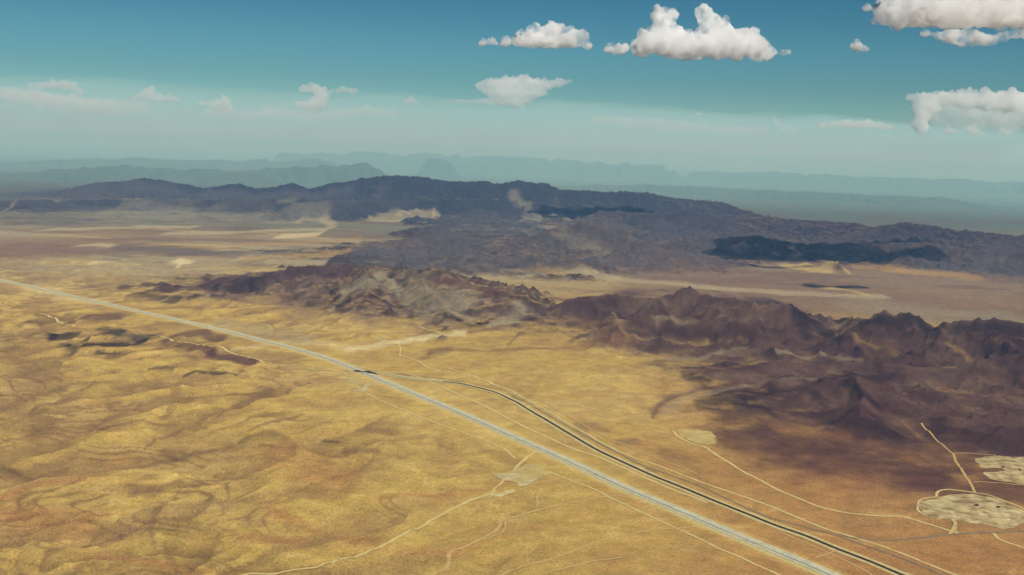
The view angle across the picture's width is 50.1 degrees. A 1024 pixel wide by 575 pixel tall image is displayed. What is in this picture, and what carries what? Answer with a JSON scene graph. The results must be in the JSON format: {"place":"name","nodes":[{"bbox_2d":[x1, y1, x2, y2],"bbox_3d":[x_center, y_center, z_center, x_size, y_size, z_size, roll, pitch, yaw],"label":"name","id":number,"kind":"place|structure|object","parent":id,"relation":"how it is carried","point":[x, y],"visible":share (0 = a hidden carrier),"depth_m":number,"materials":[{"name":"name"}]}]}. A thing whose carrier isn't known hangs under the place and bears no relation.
{"place":"outdoors","nodes":[
{"label":"outdoors","id":0,"kind":"place"},
{"bbox_2d":[39,313,74,325],"bbox_3d":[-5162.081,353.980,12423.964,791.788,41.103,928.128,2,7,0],"label":"dirt track","id":1,"kind":"structure","parent":0,"point":[57,320],"depth_m":12301.38,"materials":[{"name":"beige soil"}]},
{"bbox_2d":[144,281,247,301],"bbox_3d":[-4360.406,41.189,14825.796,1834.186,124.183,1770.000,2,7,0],"label":"hill","id":2,"kind":"structure","parent":0,"point":[185,295],"depth_m":14353.65,"materials":[{"name":"brown stone"}]},
{"bbox_2d":[160,336,269,362],"bbox_3d":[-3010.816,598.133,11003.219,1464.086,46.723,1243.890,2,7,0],"label":"dirt track","id":3,"kind":"structure","parent":0,"point":[220,346],"depth_m":10935.55,"materials":[{"name":"beige soil"}]},
{"bbox_2d":[269,363,345,372],"bbox_3d":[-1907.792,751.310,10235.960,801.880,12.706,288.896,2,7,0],"label":"dirt track","id":4,"kind":"structure","parent":0,"point":[306,368],"depth_m":10226.31,"materials":[{"name":"beige soil"}]},
{"bbox_2d":[309,369,392,403],"bbox_3d":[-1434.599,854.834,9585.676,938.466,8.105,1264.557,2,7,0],"label":"dirt track","id":5,"kind":"structure","parent":0,"point":[351,386],"depth_m":9562.07,"materials":[{"name":"beige soil"}]},
{"bbox_2d":[346,375,364,384],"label":"cleared ground","id":6,"kind":"structure","parent":0,"point":[357,380],"depth_m":9792.26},
{"bbox_2d":[352,382,376,391],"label":"cleared ground","id":7,"kind":"structure","parent":0,"point":[364,388],"depth_m":9474.97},
{"bbox_2d":[123,264,607,341],"bbox_3d":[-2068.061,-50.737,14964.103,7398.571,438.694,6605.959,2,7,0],"label":"rocky hill","id":8,"kind":"structure","parent":0,"point":[445,301],"depth_m":14238.12,"materials":[{"name":"brown stone"}]},
{"bbox_2d":[242,494,490,574],"bbox_3d":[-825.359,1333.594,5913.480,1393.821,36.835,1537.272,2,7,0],"label":"dirt track","id":9,"kind":"structure","parent":0,"point":[406,532],"depth_m":5781.30,"materials":[{"name":"beige soil"}]},
{"bbox_2d":[343,372,515,458],"bbox_3d":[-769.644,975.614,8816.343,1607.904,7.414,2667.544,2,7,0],"label":"dirt track","id":10,"kind":"structure","parent":0,"point":[436,422],"depth_m":8404.34,"materials":[{"name":"beige soil"}]},
{"bbox_2d":[449,368,504,387],"bbox_3d":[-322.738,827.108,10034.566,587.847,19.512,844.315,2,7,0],"label":"dirt track","id":11,"kind":"structure","parent":0,"point":[477,377],"depth_m":10045.72,"materials":[{"name":"beige soil"}]},
{"bbox_2d":[462,520,506,548],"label":"dirt track","id":12,"kind":"structure","parent":0,"point":[505,521],"depth_m":6032.46,"materials":[{"name":"beige soil"}]},
{"bbox_2d":[222,220,764,281],"bbox_3d":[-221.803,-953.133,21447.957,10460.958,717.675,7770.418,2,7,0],"label":"mountain range","id":13,"kind":"structure","parent":0,"point":[594,247],"depth_m":20602.83,"materials":[{"name":"stone"}]},
{"bbox_2d":[490,480,503,495],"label":"dirt track","id":14,"kind":"structure","parent":0,"point":[502,481],"depth_m":6813.54,"materials":[{"name":"beige soil"}]},
{"bbox_2d":[491,489,514,496],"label":"cleared ground","id":15,"kind":"structure","parent":0,"point":[503,493],"depth_m":6722.06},
{"bbox_2d":[0,157,1018,209],"bbox_3d":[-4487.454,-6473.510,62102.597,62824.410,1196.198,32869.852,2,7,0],"label":"distant range","id":16,"kind":"structure","parent":0,"point":[311,171],"depth_m":54861.98,"materials":[{"name":"stone"}]},
{"bbox_2d":[493,472,525,479],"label":"cleared ground","id":17,"kind":"structure","parent":0,"point":[510,476],"depth_m":7084.47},
{"bbox_2d":[0,142,1023,574],"bbox_3d":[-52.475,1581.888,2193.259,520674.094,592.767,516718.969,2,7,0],"label":"ground","id":18,"kind":"structure","parent":0,"point":[132,444],"depth_m":8327.60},
{"bbox_2d":[1,280,827,574],"bbox_3d":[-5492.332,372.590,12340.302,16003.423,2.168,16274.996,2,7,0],"label":"highway","id":19,"kind":"structure","parent":18,"relation":"on","point":[814,569],"depth_m":7527.80,"materials":[{"name":"grey asphalt"}]},
{"bbox_2d":[7,281,829,574],"bbox_3d":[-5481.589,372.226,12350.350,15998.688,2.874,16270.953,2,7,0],"label":"highway median","id":20,"kind":"object","parent":18,"relation":"on","point":[521,440],"visible":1,"depth_m":7624.78,"materials":[{"name":"bare dirt"},{"name":"gravel"}]},
{"bbox_2d":[0,279,839,574],"bbox_3d":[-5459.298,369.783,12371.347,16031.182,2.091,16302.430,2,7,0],"label":"highway","id":21,"kind":"structure","parent":18,"relation":"on","point":[819,567],"depth_m":7513.47,"materials":[{"name":"grey asphalt"}]},
{"bbox_2d":[0,279,842,574],"bbox_3d":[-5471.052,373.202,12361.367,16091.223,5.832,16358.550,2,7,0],"label":"highway verge","id":22,"kind":"structure","parent":18,"relation":"on","point":[659,506],"depth_m":7588.19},
{"bbox_2d":[0,197,1023,280],"bbox_3d":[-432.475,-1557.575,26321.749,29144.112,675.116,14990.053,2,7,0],"label":"foothills","id":23,"kind":"structure","parent":18,"relation":"on","point":[723,237],"depth_m":28714.39,"materials":[{"name":"stone"}]},
{"bbox_2d":[372,371,910,574],"bbox_3d":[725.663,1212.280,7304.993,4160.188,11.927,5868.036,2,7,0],"label":"railway track","id":24,"kind":"structure","parent":18,"relation":"on","point":[748,514],"depth_m":6955.70,"materials":[{"name":"beige gravel"}]},
{"bbox_2d":[0,175,1023,253],"bbox_3d":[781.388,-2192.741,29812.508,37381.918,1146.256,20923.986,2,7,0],"label":"mountain range","id":25,"kind":"structure","parent":0,"point":[548,200],"depth_m":34964.06,"materials":[{"name":"grey stone"}]},
{"bbox_2d":[0,0,1023,175],"label":"sky","id":26,"kind":"structure","parent":0,"point":[934,86],"materials":[{"name":"blue"}]},
{"bbox_2d":[497,463,553,482],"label":"cleared ground","id":27,"kind":"structure","parent":0,"point":[532,471],"depth_m":7185.03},
{"bbox_2d":[349,364,706,502],"bbox_3d":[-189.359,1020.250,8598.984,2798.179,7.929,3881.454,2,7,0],"label":"dirt track","id":28,"kind":"structure","parent":0,"point":[553,439],"depth_m":7956.24,"materials":[{"name":"beige soil"}]},
{"bbox_2d":[517,478,539,485],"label":"cleared ground","id":29,"kind":"structure","parent":0,"point":[525,482],"depth_m":6956.72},
{"bbox_2d":[512,450,552,470],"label":"dirt track","id":30,"kind":"structure","parent":0,"point":[522,461],"depth_m":7480.12,"materials":[{"name":"beige soil"}]},
{"bbox_2d":[430,493,637,574],"bbox_3d":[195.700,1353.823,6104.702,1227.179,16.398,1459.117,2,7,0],"label":"dirt track","id":31,"kind":"structure","parent":0,"point":[448,557],"depth_m":6056.89,"materials":[{"name":"beige soil"}]},
{"bbox_2d":[548,557,621,571],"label":"dirt track","id":32,"kind":"structure","parent":0,"point":[582,563],"depth_m":5625.00,"materials":[{"name":"beige soil"}]},
{"bbox_2d":[515,393,669,430],"bbox_3d":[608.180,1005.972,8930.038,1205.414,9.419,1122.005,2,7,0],"label":"dirt track","id":33,"kind":"structure","parent":0,"point":[598,410],"depth_m":8979.87,"materials":[{"name":"beige soil"}]},
{"bbox_2d":[501,526,696,574],"bbox_3d":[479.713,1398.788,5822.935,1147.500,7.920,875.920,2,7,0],"label":"dirt track","id":34,"kind":"structure","parent":0,"point":[588,545],"depth_m":5885.41,"materials":[{"name":"beige soil"}]},
{"bbox_2d":[513,384,697,473],"bbox_3d":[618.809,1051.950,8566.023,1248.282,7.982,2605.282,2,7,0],"label":"dirt track","id":35,"kind":"structure","parent":0,"point":[603,435],"depth_m":8206.76,"materials":[{"name":"beige soil"}]},
{"bbox_2d":[242,151,1023,196],"bbox_3d":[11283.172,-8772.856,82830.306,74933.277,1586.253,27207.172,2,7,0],"label":"distant range","id":36,"kind":"structure","parent":0,"point":[425,164],"depth_m":85454.82,"materials":[{"name":"grey stone"}]},
{"bbox_2d":[553,474,780,574],"bbox_3d":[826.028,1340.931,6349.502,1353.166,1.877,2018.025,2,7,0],"label":"dirt track","id":37,"kind":"structure","parent":0,"point":[674,527],"depth_m":6199.35,"materials":[{"name":"beige soil"}]},
{"bbox_2d":[403,374,942,574],"bbox_3d":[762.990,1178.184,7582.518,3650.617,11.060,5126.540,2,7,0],"label":"old road","id":38,"kind":"structure","parent":0,"point":[705,488],"depth_m":6920.03,"materials":[{"name":"soil"}]},
{"bbox_2d":[399,354,957,574],"bbox_3d":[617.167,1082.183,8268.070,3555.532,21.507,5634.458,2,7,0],"label":"dirt track","id":39,"kind":"structure","parent":0,"point":[613,448],"depth_m":7022.36,"materials":[{"name":"beige soil"}]},
{"bbox_2d":[671,375,722,385],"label":"hill","id":40,"kind":"structure","parent":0,"point":[701,379],"depth_m":10104.24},
{"bbox_2d":[682,430,715,444],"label":"cleared ground","id":41,"kind":"structure","parent":0,"point":[701,437],"depth_m":8234.78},
{"bbox_2d":[549,286,863,362],"bbox_3d":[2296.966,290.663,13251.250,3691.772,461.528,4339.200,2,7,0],"label":"dark hill","id":42,"kind":"structure","parent":0,"point":[689,317],"depth_m":12020.38,"materials":[{"name":"brown stone"}]},
{"bbox_2d":[723,530,816,571],"bbox_3d":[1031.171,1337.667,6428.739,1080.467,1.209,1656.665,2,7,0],"label":"dirt track","id":43,"kind":"structure","parent":0,"point":[774,551],"depth_m":5900.81,"materials":[{"name":"beige soil"}]},
{"bbox_2d":[673,431,955,532],"bbox_3d":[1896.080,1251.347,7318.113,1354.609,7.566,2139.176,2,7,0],"label":"dirt track","id":44,"kind":"structure","parent":0,"point":[714,453],"depth_m":6871.17,"materials":[{"name":"beige soil"}]},
{"bbox_2d":[795,262,850,271],"bbox_3d":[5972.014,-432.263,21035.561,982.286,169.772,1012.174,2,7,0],"label":"sandy hill","id":45,"kind":"structure","parent":0,"point":[835,266],"depth_m":20846.91,"materials":[{"name":"beige sand"}]},
{"bbox_2d":[776,530,872,574],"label":"dirt track","id":46,"kind":"structure","parent":0,"point":[827,552],"depth_m":5883.65,"materials":[{"name":"beige soil"}]},
{"bbox_2d":[647,353,1023,436],"bbox_3d":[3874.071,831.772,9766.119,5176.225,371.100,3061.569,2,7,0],"label":"dark hill","id":47,"kind":"structure","parent":0,"point":[997,383],"depth_m":10187.07,"materials":[{"name":"brown stone"}]},
{"bbox_2d":[724,375,969,440],"bbox_3d":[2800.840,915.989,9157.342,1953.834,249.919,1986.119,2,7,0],"label":"dark hill","id":48,"kind":"structure","parent":0,"point":[856,407],"depth_m":9076.99,"materials":[{"name":"brown stone"}]},
{"bbox_2d":[833,309,934,362],"bbox_3d":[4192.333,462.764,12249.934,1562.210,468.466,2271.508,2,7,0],"label":"dark hill","id":49,"kind":"structure","parent":0,"point":[884,334],"depth_m":11703.18,"materials":[{"name":"brown stone"}]},
{"bbox_2d":[837,530,1023,539],"bbox_3d":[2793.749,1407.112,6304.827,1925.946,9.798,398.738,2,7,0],"label":"old road","id":50,"kind":"structure","parent":0,"point":[931,536],"depth_m":6196.68,"materials":[{"name":"grey asphalt"}]},
{"bbox_2d":[921,423,953,453],"bbox_3d":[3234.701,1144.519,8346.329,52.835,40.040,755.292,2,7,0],"label":"dirt track","id":51,"kind":"structure","parent":0,"point":[935,438],"depth_m":8357.09,"materials":[{"name":"beige soil"}]},
{"bbox_2d":[921,499,954,507],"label":"quarry floor","id":52,"kind":"structure","parent":0,"point":[947,503],"depth_m":6817.35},
{"bbox_2d":[879,317,1023,367],"bbox_3d":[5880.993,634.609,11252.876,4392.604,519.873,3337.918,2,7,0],"label":"dark hill","id":53,"kind":"structure","parent":0,"point":[942,344],"depth_m":11322.68,"materials":[{"name":"stone"}]},
{"bbox_2d":[945,509,958,533],"bbox_3d":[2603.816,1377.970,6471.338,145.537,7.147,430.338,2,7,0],"label":"dirt road","id":54,"kind":"structure","parent":0,"point":[953,518],"depth_m":6489.90,"materials":[{"name":"beige soil"}]},
{"bbox_2d":[953,454,975,491],"bbox_3d":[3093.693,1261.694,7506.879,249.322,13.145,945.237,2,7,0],"label":"dirt track","id":55,"kind":"structure","parent":0,"point":[964,474],"depth_m":7455.08,"materials":[{"name":"beige soil"}]},
{"bbox_2d":[917,494,1023,528],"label":"quarry floor","id":56,"kind":"structure","parent":0,"point":[963,508],"depth_m":6668.07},
{"bbox_2d":[935,489,1023,509],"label":"dirt track","id":57,"kind":"structure","parent":0,"point":[936,493],"depth_m":7010.16,"materials":[{"name":"beige soil"}]},
{"bbox_2d":[975,456,1023,483],"bbox_3d":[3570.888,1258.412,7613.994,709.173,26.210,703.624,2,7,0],"label":"quarry floor","id":58,"kind":"structure","parent":0,"point":[1012,472],"depth_m":7632.30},
{"bbox_2d":[990,518,1009,523],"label":"quarry floor","id":59,"kind":"structure","parent":0,"point":[997,520],"depth_m":6505.92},
{"bbox_2d":[992,533,1023,547],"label":"dirt track","id":60,"kind":"structure","parent":0,"point":[995,535],"depth_m":6158.89,"materials":[{"name":"beige soil"}]}
]}

